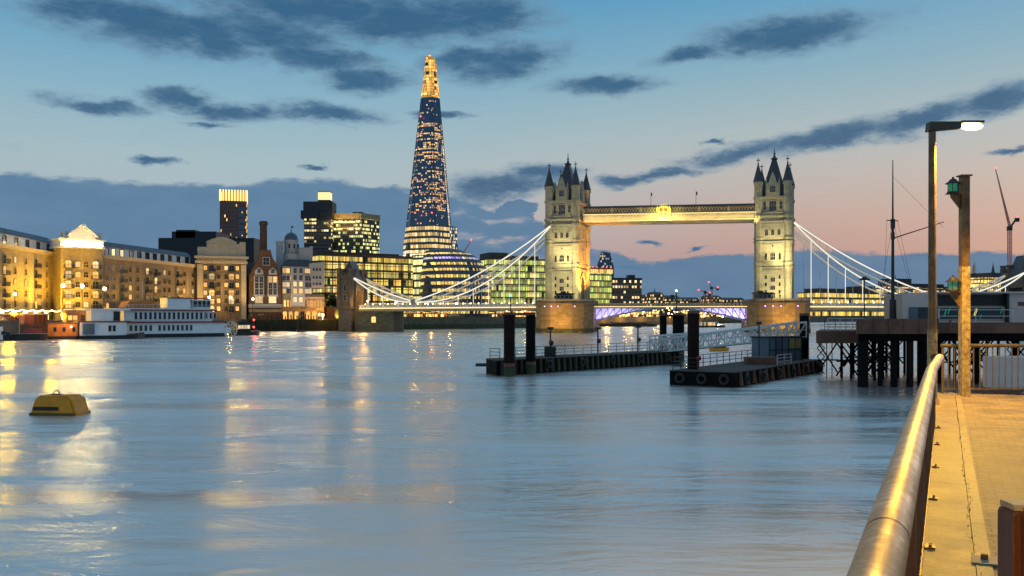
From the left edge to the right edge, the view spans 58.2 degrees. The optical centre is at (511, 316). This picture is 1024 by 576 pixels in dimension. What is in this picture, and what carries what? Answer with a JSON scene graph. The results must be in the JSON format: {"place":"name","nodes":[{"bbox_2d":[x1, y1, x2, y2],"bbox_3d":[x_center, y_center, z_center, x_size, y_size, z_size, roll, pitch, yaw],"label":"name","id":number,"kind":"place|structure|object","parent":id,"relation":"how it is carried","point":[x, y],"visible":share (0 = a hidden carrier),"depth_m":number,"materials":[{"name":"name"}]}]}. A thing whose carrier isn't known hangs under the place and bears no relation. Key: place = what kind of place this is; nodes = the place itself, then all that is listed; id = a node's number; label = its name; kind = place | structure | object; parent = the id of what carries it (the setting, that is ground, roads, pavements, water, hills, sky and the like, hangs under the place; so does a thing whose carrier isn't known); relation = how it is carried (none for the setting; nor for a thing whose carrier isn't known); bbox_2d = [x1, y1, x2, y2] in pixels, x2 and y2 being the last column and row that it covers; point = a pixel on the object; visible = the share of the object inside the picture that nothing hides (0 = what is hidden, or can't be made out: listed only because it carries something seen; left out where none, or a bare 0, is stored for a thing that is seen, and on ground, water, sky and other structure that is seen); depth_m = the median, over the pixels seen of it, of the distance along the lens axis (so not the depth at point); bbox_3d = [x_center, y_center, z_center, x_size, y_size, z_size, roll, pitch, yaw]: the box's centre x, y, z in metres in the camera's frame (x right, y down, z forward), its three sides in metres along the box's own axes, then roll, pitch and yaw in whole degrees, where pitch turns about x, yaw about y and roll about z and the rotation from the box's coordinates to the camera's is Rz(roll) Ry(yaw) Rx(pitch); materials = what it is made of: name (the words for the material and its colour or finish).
{"place":"outdoors","nodes":[
{"label":"outdoors","id":0,"kind":"place"},
{"bbox_2d":[103,242,196,308],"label":"warehouse building","id":1,"kind":"structure","parent":0,"point":[128,270],"depth_m":313.58,"materials":[{"name":"brown brick"}]},
{"bbox_2d":[158,230,259,263],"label":"flats building","id":2,"kind":"structure","parent":0,"point":[189,242],"depth_m":440.00,"materials":[{"name":"metal"}]},
{"bbox_2d":[194,237,248,318],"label":"warehouse building","id":3,"kind":"structure","parent":0,"point":[221,263],"depth_m":348.08,"materials":[{"name":"brown brick"}]},
{"bbox_2d":[228,289,234,296],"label":"window","id":4,"kind":"structure","parent":3,"relation":"in","point":[230,293],"depth_m":349.12,"materials":[{"name":"glass"}]},
{"bbox_2d":[219,189,247,237],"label":"tower block","id":5,"kind":"structure","parent":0,"point":[233,214],"depth_m":803.25,"materials":[{"name":"grey"}]},
{"bbox_2d":[301,191,335,251],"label":"hospital tower","id":6,"kind":"structure","parent":0,"point":[317,217],"depth_m":980.00,"materials":[{"name":"metal"}]},
{"bbox_2d":[333,212,379,253],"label":"hospital block","id":7,"kind":"structure","parent":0,"point":[356,232],"depth_m":988.33,"materials":[{"name":"yellow glass"}]},
{"bbox_2d":[412,255,423,311],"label":"office block","id":8,"kind":"structure","parent":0,"point":[417,265],"depth_m":489.34,"materials":[{"name":"glass"}]},
{"bbox_2d":[403,55,457,255],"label":"glass skyscraper","id":9,"kind":"structure","parent":0,"point":[428,225],"depth_m":1100.03,"materials":[{"name":"blue glass"}]},
{"bbox_2d":[0,318,883,335],"bbox_3d":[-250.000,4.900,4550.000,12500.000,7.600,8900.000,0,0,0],"label":"bank ground","id":10,"kind":"structure","parent":0,"point":[9,326],"depth_m":334.94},
{"bbox_2d":[13,292,16,322],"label":"quay floodlight","id":11,"kind":"object","parent":10,"relation":"on","point":[14,294],"visible":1,"depth_m":237.91,"materials":[{"name":"metal"}]},
{"bbox_2d":[0,227,60,319],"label":"warehouse building","id":12,"kind":"structure","parent":10,"relation":"on","point":[26,267],"depth_m":259.39,"materials":[{"name":"yellow brick"}]},
{"bbox_2d":[2,235,6,243],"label":"window","id":13,"kind":"structure","parent":12,"relation":"in","point":[4,237],"depth_m":250.12,"materials":[{"name":"glass"}]},
{"bbox_2d":[61,284,64,319],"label":"quay floodlight","id":14,"kind":"object","parent":10,"relation":"on","point":[62,285],"visible":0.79,"depth_m":261.91,"materials":[{"name":"metal"}]},
{"bbox_2d":[48,224,105,319],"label":"warehouse building","id":15,"kind":"structure","parent":10,"relation":"on","point":[77,258],"depth_m":277.76,"materials":[{"name":"yellow brick"}]},
{"bbox_2d":[65,259,71,267],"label":"window","id":16,"kind":"structure","parent":15,"relation":"in","point":[68,262],"depth_m":275.57,"materials":[{"name":"glass"}]},
{"bbox_2d":[65,270,71,278],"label":"window","id":17,"kind":"structure","parent":15,"relation":"in","point":[66,271],"depth_m":275.51,"materials":[{"name":"glass"}]},
{"bbox_2d":[65,280,71,288],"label":"window","id":18,"kind":"structure","parent":15,"relation":"in","point":[66,281],"depth_m":275.57,"materials":[{"name":"glass"}]},
{"bbox_2d":[65,290,71,298],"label":"window","id":19,"kind":"structure","parent":15,"relation":"in","point":[67,291],"depth_m":275.57,"materials":[{"name":"glass"}]},
{"bbox_2d":[65,300,71,308],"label":"window","id":20,"kind":"structure","parent":15,"relation":"in","point":[67,301],"depth_m":275.57,"materials":[{"name":"glass"}]},
{"bbox_2d":[92,261,98,268],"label":"window","id":21,"kind":"structure","parent":15,"relation":"in","point":[96,263],"depth_m":281.28,"materials":[{"name":"glass"}]},
{"bbox_2d":[92,271,98,278],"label":"window","id":22,"kind":"structure","parent":15,"relation":"in","point":[96,273],"depth_m":281.28,"materials":[{"name":"glass"}]},
{"bbox_2d":[92,281,98,288],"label":"window","id":23,"kind":"structure","parent":15,"relation":"in","point":[96,283],"depth_m":281.28,"materials":[{"name":"glass"}]},
{"bbox_2d":[92,290,98,297],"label":"window","id":24,"kind":"structure","parent":15,"relation":"in","point":[96,293],"depth_m":281.28,"materials":[{"name":"glass"}]},
{"bbox_2d":[92,300,98,307],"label":"window","id":25,"kind":"structure","parent":15,"relation":"in","point":[95,302],"depth_m":281.28,"materials":[{"name":"glass"}]},
{"bbox_2d":[246,221,281,318],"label":"brick brewhouse","id":26,"kind":"structure","parent":10,"relation":"on","point":[263,282],"depth_m":353.07,"materials":[{"name":"brown brick"}]},
{"bbox_2d":[255,296,262,302],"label":"window","id":27,"kind":"structure","parent":26,"relation":"in","point":[258,299],"depth_m":352.12,"materials":[{"name":"yellow glass"}]},
{"bbox_2d":[263,257,269,265],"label":"window","id":28,"kind":"structure","parent":26,"relation":"in","point":[266,260],"depth_m":352.98,"materials":[{"name":"grey glass"}]},
{"bbox_2d":[268,297,276,302],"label":"window","id":29,"kind":"structure","parent":26,"relation":"in","point":[270,299],"depth_m":353.84,"materials":[{"name":"yellow glass"}]},
{"bbox_2d":[249,321,337,330],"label":"wharf wall","id":30,"kind":"structure","parent":10,"relation":"on","point":[295,326],"depth_m":353.17,"materials":[{"name":"brown brick"}]},
{"bbox_2d":[275,226,324,318],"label":"domed boarded building","id":31,"kind":"structure","parent":10,"relation":"on","point":[301,272],"depth_m":359.27,"materials":[{"name":"white painted timber boards"},{"name":"slate"},{"name":"dark glass"}]},
{"bbox_2d":[322,292,336,306],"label":"riverside tree","id":32,"kind":"object","parent":10,"relation":"on","point":[331,301],"visible":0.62,"depth_m":370.09,"materials":[{"name":"green plant"}]},
{"bbox_2d":[324,307,338,318],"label":"wharf shed","id":33,"kind":"structure","parent":10,"relation":"on","point":[331,312],"depth_m":364.17,"materials":[{"name":"red brick"}]},
{"bbox_2d":[312,251,412,311],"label":"office block","id":34,"kind":"structure","parent":10,"relation":"on","point":[393,272],"depth_m":487.74,"materials":[{"name":"glass"}]},
{"bbox_2d":[405,312,447,316],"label":"quayside building","id":35,"kind":"structure","parent":10,"relation":"on","point":[424,314],"depth_m":454.73,"materials":[{"name":"stone"}]},
{"bbox_2d":[420,248,491,316],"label":"round glass hall","id":36,"kind":"structure","parent":10,"relation":"on","point":[443,268],"depth_m":460.50,"materials":[{"name":"glass"},{"name":"dark metal"}]},
{"bbox_2d":[487,312,495,316],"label":"quayside building","id":37,"kind":"structure","parent":10,"relation":"on","point":[491,314],"depth_m":471.39,"materials":[{"name":"stone"}]},
{"bbox_2d":[404,317,740,328],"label":"river wall","id":38,"kind":"structure","parent":10,"relation":"on","point":[452,322],"depth_m":426.48,"materials":[{"name":"stone"}]},
{"bbox_2d":[614,312,637,316],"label":"quayside building","id":39,"kind":"structure","parent":10,"relation":"on","point":[635,314],"depth_m":594.20,"materials":[{"name":"stone"}]},
{"bbox_2d":[682,310,708,317],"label":"quayside building","id":40,"kind":"structure","parent":10,"relation":"on","point":[702,314],"depth_m":704.24,"materials":[{"name":"stone"}]},
{"bbox_2d":[698,289,710,302],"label":"tower crane","id":41,"kind":"object","parent":10,"relation":"on","point":[706,292],"visible":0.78,"depth_m":999.00,"materials":[{"name":"metal"}]},
{"bbox_2d":[708,281,718,302],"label":"tower crane","id":42,"kind":"object","parent":10,"relation":"on","point":[711,287],"visible":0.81,"depth_m":1029.00,"materials":[{"name":"metal"}]},
{"bbox_2d":[709,313,729,317],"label":"quayside building","id":43,"kind":"structure","parent":10,"relation":"on","point":[715,315],"depth_m":741.63,"materials":[{"name":"stone"}]},
{"bbox_2d":[797,288,861,317],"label":"office block","id":44,"kind":"structure","parent":10,"relation":"on","point":[817,295],"depth_m":628.67,"materials":[{"name":"yellow glass"}]},
{"bbox_2d":[844,286,901,317],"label":"office block","id":45,"kind":"structure","parent":10,"relation":"on","point":[875,297],"depth_m":644.78,"materials":[{"name":"yellow glass"}]},
{"bbox_2d":[875,275,927,292],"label":"office block","id":46,"kind":"structure","parent":10,"relation":"on","point":[905,281],"depth_m":794.96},
{"bbox_2d":[919,284,947,291],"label":"office block","id":47,"kind":"structure","parent":10,"relation":"on","point":[940,288],"depth_m":906.67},
{"bbox_2d":[478,252,544,316],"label":"office block","id":48,"kind":"structure","parent":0,"point":[504,289],"depth_m":567.05,"materials":[{"name":"glass"}]},
{"bbox_2d":[0,322,1023,575],"bbox_3d":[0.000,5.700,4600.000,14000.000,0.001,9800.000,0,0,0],"label":"river water","id":49,"kind":"structure","parent":0,"point":[420,452],"depth_m":36.59,"materials":[{"name":"blue liquid"}]},
{"bbox_2d":[0,326,5,340],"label":"motor boat","id":50,"kind":"object","parent":49,"relation":"on","point":[2,332],"visible":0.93,"depth_m":211.60,"materials":[{"name":"white paint"}]},
{"bbox_2d":[0,313,50,335],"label":"dining boat","id":51,"kind":"object","parent":49,"relation":"on","point":[33,320],"visible":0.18,"depth_m":242.91,"materials":[{"name":"red metal"}]},
{"bbox_2d":[3,316,47,339],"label":"barge","id":52,"kind":"object","parent":49,"relation":"on","point":[32,334],"visible":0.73,"depth_m":219.70,"materials":[{"name":"red paint"}]},
{"bbox_2d":[29,390,90,415],"bbox_3d":[-26.285,5.133,53.500,2.787,1.722,1.782,0,0,6],"label":"mooring buoy","id":53,"kind":"object","parent":49,"relation":"on","point":[56,404],"visible":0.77,"depth_m":52.72,"materials":[{"name":"yellow paint"}]},
{"bbox_2d":[46,322,79,339],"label":"house boat","id":54,"kind":"object","parent":49,"relation":"on","point":[61,330],"visible":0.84,"depth_m":225.88,"materials":[{"name":"orange paint"}]},
{"bbox_2d":[61,310,85,321],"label":"cabin boat","id":55,"kind":"object","parent":49,"relation":"on","point":[73,315],"visible":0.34,"depth_m":239.90,"materials":[{"name":"brown wood"}]},
{"bbox_2d":[72,309,143,338],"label":"river boat","id":56,"kind":"object","parent":49,"relation":"on","point":[102,324],"visible":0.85,"depth_m":230.16,"materials":[{"name":"white paint"}]},
{"bbox_2d":[105,282,237,337],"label":"paddle boat","id":57,"kind":"object","parent":49,"relation":"on","point":[178,317],"visible":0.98,"depth_m":250.72,"materials":[{"name":"white paint"}]},
{"bbox_2d":[229,319,258,334],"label":"tug boat","id":58,"kind":"object","parent":49,"relation":"on","point":[243,328],"visible":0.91,"depth_m":275.27,"materials":[{"name":"black paint"}]},
{"bbox_2d":[248,314,338,330],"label":"timber fender","id":59,"kind":"object","parent":49,"relation":"in","point":[294,324],"visible":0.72,"depth_m":351.87,"materials":[{"name":"brown wood"}]},
{"bbox_2d":[503,312,514,376],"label":"mooring pile","id":60,"kind":"object","parent":49,"relation":"in","point":[509,344],"visible":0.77,"depth_m":86.95,"materials":[{"name":"black metal"}]},
{"bbox_2d":[526,312,535,374],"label":"mooring pile","id":61,"kind":"object","parent":49,"relation":"in","point":[530,347],"visible":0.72,"depth_m":89.89,"materials":[{"name":"black metal"}]},
{"bbox_2d":[475,326,679,375],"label":"pontoon","id":62,"kind":"object","parent":49,"relation":"on","point":[550,360],"visible":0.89,"depth_m":98.67,"materials":[{"name":"metal"}]},
{"bbox_2d":[649,333,686,349],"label":"gangway","id":63,"kind":"object","parent":62,"relation":"on","point":[671,335],"visible":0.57,"depth_m":112.22,"materials":[{"name":"white metal"}]},
{"bbox_2d":[649,321,806,351],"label":"gangway","id":64,"kind":"object","parent":62,"relation":"on","point":[750,329],"visible":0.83,"depth_m":102.48,"materials":[{"name":"white metal"}]},
{"bbox_2d":[600,322,657,326],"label":"moored lighter","id":65,"kind":"object","parent":49,"relation":"on","point":[627,324],"visible":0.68,"depth_m":502.92,"materials":[{"name":"black metal"}]},
{"bbox_2d":[660,314,666,350],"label":"mooring pile","id":66,"kind":"object","parent":49,"relation":"in","point":[663,323],"visible":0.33,"depth_m":116.63,"materials":[{"name":"black metal"}]},
{"bbox_2d":[672,313,683,361],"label":"mooring pile","id":67,"kind":"object","parent":49,"relation":"in","point":[678,322],"visible":0.46,"depth_m":115.36,"materials":[{"name":"black metal"}]},
{"bbox_2d":[336,148,1023,333],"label":"bascule bridge","id":68,"kind":"structure","parent":49,"relation":"in","point":[567,304],"depth_m":327.75,"materials":[{"name":"stone"}]},
{"bbox_2d":[687,311,699,369],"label":"mooring pile","id":69,"kind":"object","parent":49,"relation":"in","point":[692,335],"visible":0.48,"depth_m":77.08,"materials":[{"name":"black metal"}]},
{"bbox_2d":[699,322,724,326],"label":"river cruiser","id":70,"kind":"object","parent":49,"relation":"on","point":[708,324],"visible":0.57,"depth_m":469.45,"materials":[{"name":"white paint"}]},
{"bbox_2d":[709,347,728,350],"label":"work boat","id":71,"kind":"object","parent":49,"relation":"on","point":[720,349],"visible":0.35,"depth_m":150.83,"materials":[{"name":"yellow paint"}]},
{"bbox_2d":[669,322,823,386],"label":"pontoon","id":72,"kind":"object","parent":49,"relation":"on","point":[747,370],"visible":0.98,"depth_m":78.86,"materials":[{"name":"metal"}]},
{"bbox_2d":[750,336,802,360],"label":"ticket shelter","id":73,"kind":"object","parent":72,"relation":"on","point":[772,346],"visible":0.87,"depth_m":92.77,"materials":[{"name":"glass"}]},
{"bbox_2d":[776,340,781,359],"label":"door","id":74,"kind":"structure","parent":73,"relation":"in","point":[778,342],"depth_m":92.35,"materials":[{"name":"blue metal"}]},
{"bbox_2d":[799,313,808,358],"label":"mooring pile","id":75,"kind":"object","parent":49,"relation":"in","point":[805,341],"visible":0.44,"depth_m":96.58,"materials":[{"name":"black metal"}]},
{"bbox_2d":[816,310,1023,386],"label":"jetty","id":76,"kind":"object","parent":49,"relation":"in","point":[880,333],"visible":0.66,"depth_m":74.00,"materials":[{"name":"black wood"}]},
{"bbox_2d":[859,276,869,317],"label":"jetty lamp","id":77,"kind":"object","parent":76,"relation":"on","point":[864,278],"visible":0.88,"depth_m":82.96,"materials":[{"name":"metal"}]},
{"bbox_2d":[876,160,942,318],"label":"flag mast","id":78,"kind":"object","parent":76,"relation":"on","point":[892,308],"visible":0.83,"depth_m":76.94,"materials":[{"name":"metal"}]},
{"bbox_2d":[882,292,1023,321],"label":"pier building","id":79,"kind":"structure","parent":76,"relation":"on","point":[998,306],"depth_m":76.20,"materials":[{"name":"light grey painted metal panels"},{"name":"dark glass"}]},
{"bbox_2d":[937,307,957,319],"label":"window frame","id":80,"kind":"structure","parent":79,"relation":"in","point":[938,308],"depth_m":76.10,"materials":[{"name":"grey metal"}]},
{"bbox_2d":[940,308,957,318],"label":"window","id":81,"kind":"structure","parent":79,"relation":"in","point":[953,313],"depth_m":76.21,"materials":[{"name":"blue glass"}]},
{"bbox_2d":[970,308,1001,318],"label":"window","id":82,"kind":"structure","parent":79,"relation":"in","point":[987,313],"depth_m":76.21,"materials":[{"name":"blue glass"}]},
{"bbox_2d":[970,307,1004,319],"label":"window frame","id":83,"kind":"structure","parent":79,"relation":"in","point":[1003,311],"depth_m":76.10,"materials":[{"name":"grey metal"}]},
{"bbox_2d":[973,356,1023,394],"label":"moored hull","id":84,"kind":"object","parent":49,"relation":"on","point":[1008,374],"visible":0.43,"depth_m":62.33,"materials":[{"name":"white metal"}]},
{"bbox_2d":[0,0,1023,299],"label":"sky","id":85,"kind":"structure","parent":0,"point":[126,121],"materials":[{"name":"blue"}]},
{"bbox_2d":[496,311,534,316],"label":"quayside building","id":86,"kind":"structure","parent":0,"point":[499,313],"depth_m":493.05,"materials":[{"name":"stone"}]},
{"bbox_2d":[590,267,613,302],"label":"office block","id":87,"kind":"structure","parent":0,"point":[600,285],"depth_m":608.24,"materials":[{"name":"yellow glass"}]},
{"bbox_2d":[596,251,613,277],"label":"slanted tower","id":88,"kind":"structure","parent":0,"point":[605,260],"depth_m":1500.75,"materials":[{"name":"blue glass"}]},
{"bbox_2d":[612,275,641,302],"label":"office block","id":89,"kind":"structure","parent":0,"point":[628,289],"depth_m":902.63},
{"bbox_2d":[638,311,658,316],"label":"quayside building","id":90,"kind":"structure","parent":0,"point":[649,313],"depth_m":632.45,"materials":[{"name":"stone"}]},
{"bbox_2d":[646,288,662,316],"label":"building","id":91,"kind":"structure","parent":0,"point":[654,297],"depth_m":962.79,"materials":[{"name":"stone"}]},
{"bbox_2d":[663,295,677,316],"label":"building","id":92,"kind":"structure","parent":0,"point":[667,299],"depth_m":1041.56,"materials":[{"name":"stone"}]},
{"bbox_2d":[673,297,699,312],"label":"building","id":93,"kind":"structure","parent":0,"point":[685,300],"depth_m":1002.90,"materials":[{"name":"stone"}]},
{"bbox_2d":[700,295,720,302],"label":"building","id":94,"kind":"structure","parent":0,"point":[716,298],"depth_m":1063.28,"materials":[{"name":"stone"}]},
{"bbox_2d":[721,298,744,305],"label":"building","id":95,"kind":"structure","parent":0,"point":[730,300],"depth_m":1102.38,"materials":[{"name":"stone"}]},
{"bbox_2d":[970,269,1006,291],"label":"scaffolded building","id":96,"kind":"structure","parent":0,"point":[977,279],"depth_m":567.25,"materials":[{"name":"glass"}]},
{"bbox_2d":[961,394,1023,575],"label":"promenade paving","id":97,"kind":"structure","parent":0,"point":[995,426],"depth_m":12.21,"materials":[{"name":"brick"}]},
{"bbox_2d":[945,174,972,395],"bbox_3d":[9.890,-0.680,20.400,0.538,4.900,0.328,0,0,0],"label":"lantern post","id":98,"kind":"object","parent":97,"relation":"on","point":[958,192],"visible":1,"depth_m":20.31,"materials":[{"name":"brown metal"}]},
{"bbox_2d":[955,393,993,575],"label":"kerb stone","id":99,"kind":"object","parent":97,"relation":"on","point":[979,540],"visible":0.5,"depth_m":8.73,"materials":[{"name":"stone"}]},
{"bbox_2d":[956,412,980,573],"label":"weeds","id":100,"kind":"object","parent":99,"relation":"on","point":[969,510],"visible":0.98,"depth_m":8.91,"materials":[{"name":"green plant"}]},
{"bbox_2d":[971,553,997,566],"bbox_3d":[3.392,1.733,6.600,0.170,0.050,0.240,0,0,25],"label":"anchor plate","id":101,"kind":"object","parent":99,"relation":"on","point":[984,559],"visible":0.94,"depth_m":6.57,"materials":[{"name":"grey metal"}]},
{"bbox_2d":[940,344,1023,393],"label":"end fence","id":102,"kind":"object","parent":97,"relation":"on","point":[942,346],"visible":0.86,"depth_m":20.99,"materials":[{"name":"brown metal"}]},
{"bbox_2d":[998,499,1023,575],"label":"timber bollard","id":103,"kind":"object","parent":97,"relation":"on","point":[1010,537],"visible":1,"depth_m":4.52,"materials":[{"name":"brown wood"}]},
{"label":"quay wall","id":104,"kind":"structure","parent":97,"relation":"on","visible":0},
{"bbox_2d":[921,392,975,575],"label":"coping stone","id":105,"kind":"object","parent":104,"relation":"on","point":[948,530],"visible":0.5,"depth_m":8.46,"materials":[{"name":"stone"}]},
{"bbox_2d":[847,354,943,575],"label":"quay railing","id":106,"kind":"object","parent":105,"relation":"on","point":[892,541],"visible":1,"depth_m":3.59,"materials":[{"name":"silver metal"}]},
{"bbox_2d":[925,120,984,404],"bbox_3d":[8.845,-1.066,18.400,1.159,5.673,0.290,0,0,0],"label":"street lamp","id":107,"kind":"object","parent":105,"relation":"on","point":[932,128],"visible":0.88,"depth_m":18.33,"materials":[{"name":"brown metal"}]},
{"bbox_2d":[995,167,1019,264],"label":"tower crane","id":108,"kind":"object","parent":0,"point":[1010,226],"visible":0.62,"depth_m":619.77,"materials":[{"name":"metal"}]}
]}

